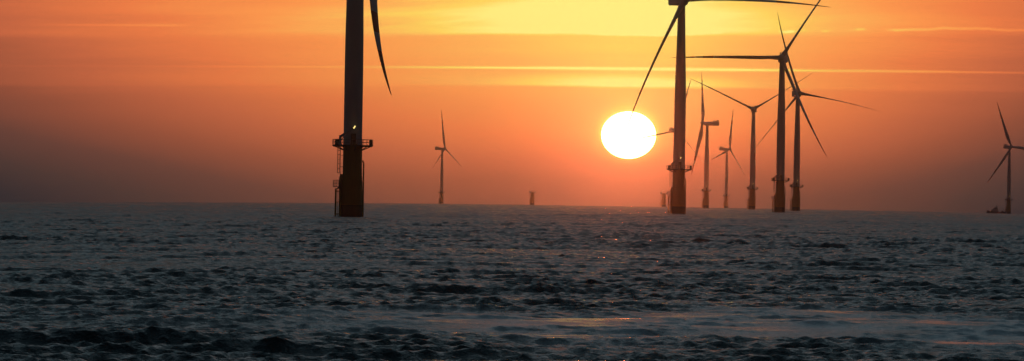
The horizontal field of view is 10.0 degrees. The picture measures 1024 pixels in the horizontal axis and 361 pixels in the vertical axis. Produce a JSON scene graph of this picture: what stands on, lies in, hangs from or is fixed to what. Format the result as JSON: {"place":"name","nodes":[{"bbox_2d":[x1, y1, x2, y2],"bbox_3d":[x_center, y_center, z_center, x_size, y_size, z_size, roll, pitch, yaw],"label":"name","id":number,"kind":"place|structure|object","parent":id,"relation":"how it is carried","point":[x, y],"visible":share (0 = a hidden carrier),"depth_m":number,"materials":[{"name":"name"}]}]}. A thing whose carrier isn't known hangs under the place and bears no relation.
{"place":"outdoors","nodes":[
{"label":"outdoors","id":0,"kind":"place"},
{"bbox_2d":[0,202,1023,360],"bbox_3d":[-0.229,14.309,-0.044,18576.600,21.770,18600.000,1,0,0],"label":"sea","id":1,"kind":"structure","parent":0,"point":[157,281],"depth_m":272.14,"materials":[{"name":"liquid"}]},
{"bbox_2d":[332,0,390,216],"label":"wind turbine","id":2,"kind":"object","parent":1,"relation":"in","point":[351,196],"visible":0.97,"depth_m":1226.86,"materials":[{"name":"yellow paint"}]},
{"bbox_2d":[433,110,461,203],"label":"wind turbine","id":3,"kind":"object","parent":1,"relation":"in","point":[440,192],"visible":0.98,"depth_m":7597.80,"materials":[{"name":"grey paint"}]},
{"bbox_2d":[529,189,535,204],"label":"turbine foundation","id":4,"kind":"object","parent":1,"relation":"in","point":[532,199],"visible":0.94,"depth_m":6898.21,"materials":[{"name":"orange paint"}]},
{"bbox_2d":[660,190,667,206],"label":"turbine foundation","id":5,"kind":"object","parent":1,"relation":"in","point":[663,201],"visible":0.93,"depth_m":6382.14,"materials":[{"name":"orange paint"}]},
{"bbox_2d":[629,80,703,190],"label":"wind turbine","id":6,"kind":"object","parent":1,"relation":"in","point":[671,130],"visible":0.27,"depth_m":5467.04,"materials":[{"name":"grey paint"}]},
{"bbox_2d":[691,82,718,207],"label":"wind turbine","id":7,"kind":"object","parent":1,"relation":"in","point":[705,201],"visible":0.99,"depth_m":4956.43,"materials":[{"name":"grey paint"}]},
{"bbox_2d":[625,0,826,213],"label":"wind turbine","id":8,"kind":"object","parent":1,"relation":"in","point":[677,204],"visible":0.94,"depth_m":1961.70,"materials":[{"name":"yellow paint"}]},
{"bbox_2d":[711,113,745,207],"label":"wind turbine","id":9,"kind":"object","parent":1,"relation":"in","point":[725,202],"visible":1,"depth_m":7143.86,"materials":[{"name":"yellow paint"}]},
{"bbox_2d":[672,0,825,211],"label":"wind turbine","id":10,"kind":"object","parent":1,"relation":"in","point":[778,205],"visible":0.94,"depth_m":2729.45,"materials":[{"name":"yellow paint"}]},
{"bbox_2d":[692,73,811,208],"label":"wind turbine","id":11,"kind":"object","parent":1,"relation":"in","point":[751,202],"visible":0.94,"depth_m":4209.63,"materials":[{"name":"yellow paint"}]},
{"bbox_2d":[750,12,872,210],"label":"wind turbine","id":12,"kind":"object","parent":1,"relation":"in","point":[795,198],"visible":0.92,"depth_m":3581.10,"materials":[{"name":"yellow paint"}]},
{"bbox_2d":[987,205,1005,213],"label":"work vessel","id":13,"kind":"object","parent":1,"relation":"on","point":[995,210],"visible":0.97,"depth_m":6176.90,"materials":[{"name":"black paint"}]},
{"bbox_2d":[987,103,1023,213],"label":"wind turbine","id":14,"kind":"object","parent":1,"relation":"in","point":[1008,198],"visible":0.97,"depth_m":6295.36,"materials":[{"name":"yellow paint"}]},
{"bbox_2d":[0,0,1023,213],"label":"sky","id":15,"kind":"structure","parent":0,"point":[241,101],"materials":[{"name":"orange"}]}
]}

